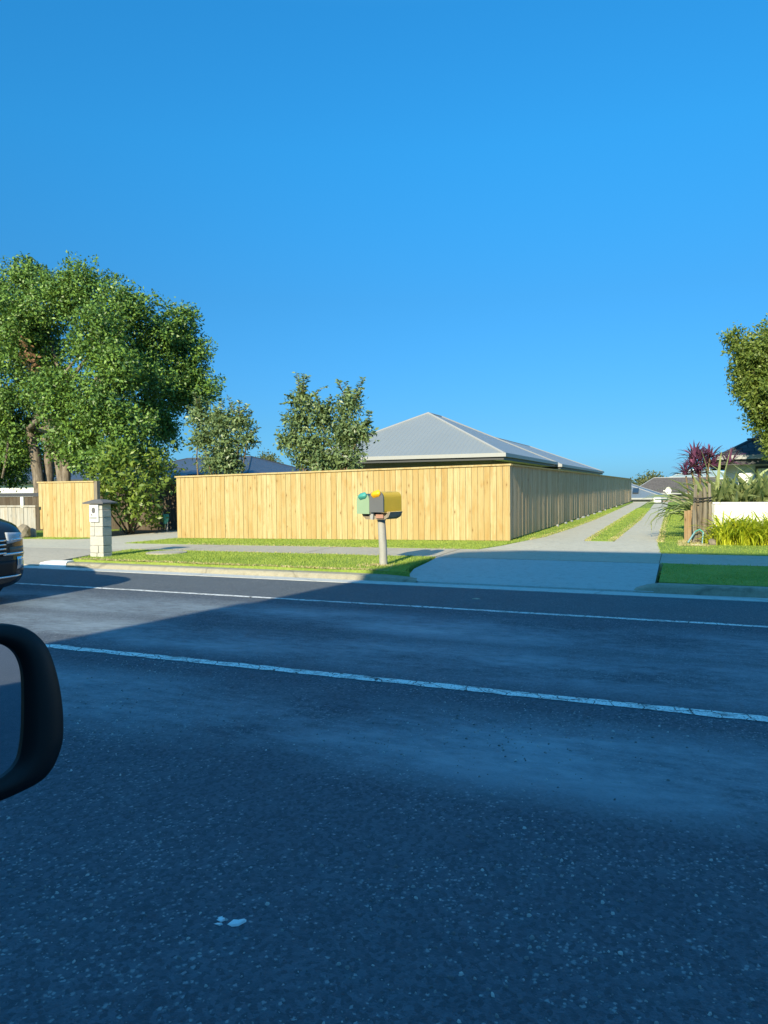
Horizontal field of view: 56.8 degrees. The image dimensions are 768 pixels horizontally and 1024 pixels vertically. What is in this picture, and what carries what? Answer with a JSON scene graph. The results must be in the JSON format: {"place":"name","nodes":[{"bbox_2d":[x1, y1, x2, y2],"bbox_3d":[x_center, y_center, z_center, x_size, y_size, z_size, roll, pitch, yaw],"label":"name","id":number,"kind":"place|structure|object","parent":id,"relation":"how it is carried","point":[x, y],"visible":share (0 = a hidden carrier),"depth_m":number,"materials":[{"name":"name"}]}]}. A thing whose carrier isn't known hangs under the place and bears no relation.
{"place":"outdoors","nodes":[
{"label":"outdoors","id":0,"kind":"place"},
{"bbox_2d":[23,537,89,539],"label":"lawn","id":1,"kind":"structure","parent":0,"point":[64,537],"depth_m":21.28,"materials":[{"name":"plant"}]},
{"bbox_2d":[18,524,30,537],"bbox_3d":[-11.158,0.604,21.869,0.557,0.481,0.421,0,2,23],"label":"boulder","id":2,"kind":"object","parent":1,"relation":"on","point":[24,529],"visible":0.57,"depth_m":21.73,"materials":[{"name":"beige stone"}]},
{"bbox_2d":[24,508,767,584],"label":"lawn grass","id":3,"kind":"structure","parent":1,"relation":"on","point":[124,552],"depth_m":14.66,"materials":[{"name":"green plant"}]},
{"bbox_2d":[23,547,121,565],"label":"driveway","id":4,"kind":"structure","parent":0,"point":[35,556],"depth_m":15.42,"materials":[{"name":"concrete"}]},
{"bbox_2d":[39,560,73,566],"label":"painted kerb end","id":5,"kind":"structure","parent":4,"relation":"on","point":[57,563],"depth_m":13.76,"materials":[{"name":"white paint"}]},
{"bbox_2d":[36,529,127,536],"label":"lawn","id":6,"kind":"structure","parent":0,"point":[39,533],"depth_m":25.22,"materials":[{"name":"plant"}]},
{"bbox_2d":[0,493,42,529],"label":"rail fence","id":7,"kind":"object","parent":6,"relation":"on","point":[15,499],"visible":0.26,"depth_m":27.02,"materials":[{"name":"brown wood"}]},
{"bbox_2d":[0,250,226,496],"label":"broad tree","id":8,"kind":"object","parent":6,"relation":"on","point":[145,368],"visible":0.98,"depth_m":26.42,"materials":[{"name":"green plant"}]},
{"bbox_2d":[23,531,177,549],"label":"driveway","id":9,"kind":"structure","parent":0,"point":[119,542],"depth_m":19.23,"materials":[{"name":"concrete"}]},
{"bbox_2d":[0,505,37,536],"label":"picket fence","id":10,"kind":"object","parent":9,"relation":"on","point":[17,515],"visible":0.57,"depth_m":22.30,"materials":[{"name":"grey wood"}]},
{"bbox_2d":[37,481,99,537],"bbox_3d":[-9.705,-0.074,21.830,2.430,1.740,0.150,0,2,23],"label":"timber fence","id":11,"kind":"object","parent":9,"relation":"on","point":[63,511],"visible":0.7,"depth_m":21.81,"materials":[{"name":"brown wood"}]},
{"bbox_2d":[100,482,176,528],"bbox_3d":[-7.766,-0.206,25.596,7.420,1.770,0.180,0,2,23],"label":"dark fence","id":12,"kind":"object","parent":9,"relation":"on","point":[170,501],"visible":0.05,"depth_m":25.74,"materials":[{"name":"brown wood"}]},
{"bbox_2d":[162,513,168,531],"bbox_3d":[-7.294,0.379,23.715,0.308,0.762,0.114,0,2,23],"label":"teal bag","id":13,"kind":"object","parent":9,"relation":"on","point":[165,520],"visible":0.81,"depth_m":23.66,"materials":[{"name":"plastic"}]},
{"bbox_2d":[110,529,176,535],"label":"bare soil","id":14,"kind":"structure","parent":0,"point":[137,531],"depth_m":24.37,"materials":[{"name":"brown soil"}]},
{"bbox_2d":[82,437,187,533],"bbox_3d":[-8.061,-0.830,23.344,2.480,3.329,3.780,1,3,43],"label":"leafy shrub","id":15,"kind":"object","parent":14,"relation":"on","point":[109,488],"visible":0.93,"depth_m":22.88,"materials":[{"name":"green plant"}]},
{"bbox_2d":[73,550,434,576],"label":"lawn","id":16,"kind":"structure","parent":0,"point":[397,572],"depth_m":12.77,"materials":[{"name":"plant"}]},
{"bbox_2d":[82,499,117,556],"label":"stone pillar","id":17,"kind":"structure","parent":16,"relation":"on","point":[100,527],"depth_m":14.26,"materials":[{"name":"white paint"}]},
{"bbox_2d":[146,550,186,554],"bbox_3d":[-4.594,0.871,14.996,0.840,0.056,0.840,0,2,23],"label":"manhole cover","id":18,"kind":"object","parent":16,"relation":"on","point":[167,552],"visible":0.69,"depth_m":14.88,"materials":[{"name":"concrete"}]},
{"bbox_2d":[357,490,402,564],"bbox_3d":[-0.072,0.310,12.062,0.636,1.379,0.596,1,2,36],"label":"letterbox stand","id":19,"kind":"object","parent":16,"relation":"on","point":[376,504],"visible":0.97,"depth_m":11.95,"materials":[{"name":"grey plastic"}]},
{"bbox_2d":[131,538,518,548],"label":"lawn","id":20,"kind":"structure","parent":0,"point":[398,546],"depth_m":16.80,"materials":[{"name":"plant"}]},
{"bbox_2d":[0,568,767,1023],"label":"road","id":21,"kind":"structure","parent":0,"point":[248,802],"depth_m":3.18,"materials":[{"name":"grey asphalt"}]},
{"bbox_2d":[0,519,23,590],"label":"moving car","id":22,"kind":"object","parent":21,"relation":"on","point":[11,557],"visible":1,"depth_m":9.31,"materials":[{"name":"paint"}]},
{"bbox_2d":[0,623,62,800],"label":"mirror","id":23,"kind":"object","parent":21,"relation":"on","point":[31,723],"visible":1,"depth_m":0.78,"materials":[{"name":"paint"}]},
{"bbox_2d":[215,916,245,926],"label":"crushed litter","id":24,"kind":"object","parent":21,"relation":"on","point":[234,922],"visible":1,"depth_m":2.37,"materials":[{"name":"paper"}]},
{"bbox_2d":[14,583,767,626],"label":"road marking","id":25,"kind":"object","parent":21,"relation":"on","point":[415,606],"visible":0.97,"depth_m":8.65,"materials":[{"name":"paint"}]},
{"bbox_2d":[24,565,767,601],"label":"gutter","id":26,"kind":"object","parent":21,"relation":"on","point":[752,599],"visible":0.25,"depth_m":10.51,"materials":[{"name":"concrete"}]},
{"bbox_2d":[45,644,767,721],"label":"road marking","id":27,"kind":"object","parent":21,"relation":"on","point":[718,714],"visible":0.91,"depth_m":5.17,"materials":[{"name":"paint"}]},
{"bbox_2d":[0,0,767,482],"label":"sky","id":28,"kind":"structure","parent":0,"point":[538,224],"materials":[{"name":"blue"}]},
{"bbox_2d":[79,513,709,570],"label":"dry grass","id":29,"kind":"structure","parent":0,"point":[685,543],"depth_m":14.24,"materials":[{"name":"green plant"}]},
{"bbox_2d":[208,501,632,540],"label":"lawn","id":30,"kind":"structure","parent":0,"point":[468,540],"depth_m":19.21,"materials":[{"name":"plant"}]},
{"bbox_2d":[181,392,261,474],"bbox_3d":[-5.229,-1.436,21.976,3.090,4.545,1.541,0,2,23],"label":"bushy tree","id":31,"kind":"object","parent":30,"relation":"on","point":[221,459],"visible":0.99,"depth_m":21.67,"materials":[{"name":"green plant"}]},
{"bbox_2d":[273,372,379,528],"bbox_3d":[-1.823,-1.609,20.597,3.736,4.866,1.723,0,2,23],"label":"bushy tree","id":32,"kind":"object","parent":30,"relation":"on","point":[312,455],"visible":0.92,"depth_m":20.34,"materials":[{"name":"green plant"}]},
{"bbox_2d":[174,464,630,540],"bbox_3d":[6.705,-0.905,37.767,9.645,1.938,42.265,0,2,23],"label":"timber fence","id":33,"kind":"object","parent":30,"relation":"on","point":[443,502],"visible":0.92,"depth_m":18.44,"materials":[{"name":"brown wood"}]},
{"bbox_2d":[304,412,557,519],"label":"grey roofed house","id":34,"kind":"structure","parent":30,"relation":"on","point":[428,439],"depth_m":28.31,"materials":[{"name":"metal"}]},
{"bbox_2d":[496,437,603,474],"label":"grey roofed house","id":35,"kind":"structure","parent":30,"relation":"on","point":[566,464],"depth_m":45.76,"materials":[{"name":"metal"}]},
{"bbox_2d":[133,544,767,571],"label":"footpath","id":36,"kind":"structure","parent":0,"point":[740,560],"depth_m":13.59,"materials":[{"name":"concrete"}]},
{"bbox_2d":[410,557,658,591],"bbox_3d":[2.308,1.029,11.422,3.884,0.269,2.482,0,2,23],"label":"crossing","id":37,"kind":"object","parent":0,"point":[600,576],"visible":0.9,"depth_m":11.12,"materials":[{"name":"concrete"}]},
{"bbox_2d":[484,540,660,552],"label":"driveway","id":38,"kind":"structure","parent":0,"point":[597,546],"depth_m":14.98,"materials":[{"name":"concrete"}]},
{"bbox_2d":[517,502,632,541],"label":"lawn","id":39,"kind":"structure","parent":0,"point":[564,524],"depth_m":23.30,"materials":[{"name":"plant"}]},
{"bbox_2d":[533,502,646,540],"bbox_3d":[12.356,0.096,36.519,1.348,0.370,43.150,0,2,23],"label":"driveway strip","id":40,"kind":"object","parent":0,"point":[582,532],"visible":0.64,"depth_m":21.67,"materials":[{"name":"concrete"}]},
{"bbox_2d":[587,502,654,540],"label":"lawn","id":41,"kind":"structure","parent":0,"point":[646,506],"depth_m":21.85,"materials":[{"name":"plant"}]},
{"bbox_2d":[614,502,667,541],"bbox_3d":[13.802,0.101,35.910,0.985,0.370,43.162,0,2,22],"label":"driveway strip","id":42,"kind":"object","parent":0,"point":[640,531],"visible":0.61,"depth_m":20.41,"materials":[{"name":"concrete"}]},
{"bbox_2d":[658,502,695,544],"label":"lawn","id":43,"kind":"structure","parent":0,"point":[678,529],"depth_m":19.73,"materials":[{"name":"plant"}]},
{"bbox_2d":[684,505,692,540],"bbox_3d":[6.912,0.268,15.990,0.280,0.905,0.182,0,2,23],"label":"board fence","id":44,"kind":"object","parent":43,"relation":"on","point":[688,522],"visible":0.47,"depth_m":16.00,"materials":[{"name":"brown wood"}]},
{"bbox_2d":[659,563,767,586],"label":"lawn","id":45,"kind":"structure","parent":0,"point":[720,570],"depth_m":10.27,"materials":[{"name":"plant"}]},
{"bbox_2d":[659,544,767,555],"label":"lawn","id":46,"kind":"structure","parent":0,"point":[748,550],"depth_m":13.76,"materials":[{"name":"plant"}]},
{"bbox_3d":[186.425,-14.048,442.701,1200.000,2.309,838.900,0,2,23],"label":"lawn","id":47,"kind":"structure","parent":0,"visible":0},
{"bbox_2d":[255,448,283,463],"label":"distant tree","id":48,"kind":"object","parent":47,"relation":"on","point":[266,457],"visible":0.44,"depth_m":87.08,"materials":[{"name":"green plant"}]},
{"bbox_2d":[631,473,645,485],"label":"distant tree","id":49,"kind":"object","parent":47,"relation":"on","point":[638,480],"visible":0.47,"depth_m":97.61,"materials":[{"name":"green plant"}]},
{"bbox_2d":[631,483,668,501],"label":"blue roofed house","id":50,"kind":"structure","parent":47,"relation":"on","point":[639,493],"depth_m":62.92,"materials":[{"name":"metal"}]},
{"bbox_2d":[638,469,666,485],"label":"distant tree","id":51,"kind":"object","parent":47,"relation":"on","point":[649,476],"visible":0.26,"depth_m":93.25,"materials":[{"name":"green plant"}]},
{"bbox_2d":[640,476,721,501],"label":"brown roofed house","id":52,"kind":"structure","parent":47,"relation":"on","point":[656,483],"depth_m":81.36,"materials":[{"name":"tile"}]},
{"bbox_2d":[663,487,670,493],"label":"satellite dish","id":53,"kind":"object","parent":52,"relation":"on","point":[668,489],"visible":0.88,"depth_m":57.88,"materials":[{"name":"white paint"}]},
{"bbox_2d":[670,469,723,479],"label":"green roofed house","id":54,"kind":"structure","parent":47,"relation":"on","point":[711,474],"depth_m":100.84,"materials":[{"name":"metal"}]},
{"bbox_3d":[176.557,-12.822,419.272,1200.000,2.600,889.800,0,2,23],"label":"ground","id":55,"kind":"structure","parent":0,"visible":0},
{"bbox_2d":[0,462,189,496],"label":"white walled house","id":56,"kind":"structure","parent":55,"relation":"on","point":[29,486],"depth_m":43.42,"materials":[{"name":"blue metal"}]},
{"bbox_2d":[169,456,298,475],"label":"blue roofed house","id":57,"kind":"structure","parent":55,"relation":"on","point":[257,465],"depth_m":48.90,"materials":[{"name":"metal"}]},
{"bbox_2d":[66,562,416,582],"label":"kerb","id":58,"kind":"structure","parent":55,"relation":"on","point":[293,573],"depth_m":12.05,"materials":[{"name":"concrete"}]},
{"bbox_2d":[634,583,767,597],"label":"kerb","id":59,"kind":"structure","parent":55,"relation":"on","point":[718,590],"depth_m":9.30,"materials":[{"name":"concrete"}]},
{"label":"lawn","id":60,"kind":"structure","parent":0,"visible":0},
{"bbox_2d":[687,529,703,542],"bbox_3d":[6.643,0.516,15.136,0.331,0.320,0.132,0,2,23],"label":"hose stand","id":61,"kind":"object","parent":60,"relation":"on","point":[694,533],"visible":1,"depth_m":15.14,"materials":[{"name":"teal plastic"}]},
{"bbox_2d":[692,483,712,542],"bbox_3d":[6.876,0.068,15.330,0.362,1.389,0.338,1,3,45],"label":"timber gatepost","id":62,"kind":"object","parent":60,"relation":"on","point":[699,513],"visible":0.79,"depth_m":15.30,"materials":[{"name":"brown wood"}]},
{"bbox_2d":[639,451,767,531],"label":"flax plant","id":63,"kind":"object","parent":60,"relation":"on","point":[750,490],"visible":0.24,"depth_m":15.91,"materials":[{"name":"green plant"}]},
{"bbox_2d":[695,527,721,543],"bbox_3d":[6.882,0.508,15.122,0.663,0.388,0.743,-1,2,-17],"label":"lily plant","id":64,"kind":"object","parent":60,"relation":"on","point":[704,539],"visible":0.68,"depth_m":15.06,"materials":[{"name":"green plant"}]},
{"bbox_2d":[672,442,747,503],"bbox_3d":[7.919,-0.540,17.406,1.789,2.472,1.019,0,2,23],"label":"purple cordyline","id":65,"kind":"object","parent":60,"relation":"on","point":[695,457],"visible":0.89,"depth_m":17.33,"materials":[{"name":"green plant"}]},
{"bbox_2d":[708,539,717,544],"bbox_3d":[6.891,0.667,14.875,0.188,0.222,0.209,0,2,23],"label":"garden rock","id":66,"kind":"object","parent":60,"relation":"on","point":[711,541],"visible":0.68,"depth_m":14.81,"materials":[{"name":"beige stone"}]},
{"bbox_2d":[689,507,767,545],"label":"lily hedge","id":67,"kind":"object","parent":60,"relation":"on","point":[735,531],"visible":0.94,"depth_m":14.66,"materials":[{"name":"green plant"}]},
{"bbox_2d":[710,435,767,484],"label":"white house","id":68,"kind":"structure","parent":60,"relation":"on","point":[752,458],"depth_m":21.83,"materials":[{"name":"grey tile"}]},
{"bbox_2d":[755,466,767,482],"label":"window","id":69,"kind":"structure","parent":68,"relation":"in","point":[756,467],"depth_m":21.74,"materials":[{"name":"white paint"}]},
{"bbox_2d":[711,502,767,539],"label":"white wall","id":70,"kind":"structure","parent":60,"relation":"on","point":[735,508],"depth_m":15.42,"materials":[{"name":"paint"}]},
{"bbox_2d":[716,313,767,460],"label":"round tree","id":71,"kind":"object","parent":60,"relation":"on","point":[749,388],"visible":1,"depth_m":19.74,"materials":[{"name":"green plant"}]}
]}

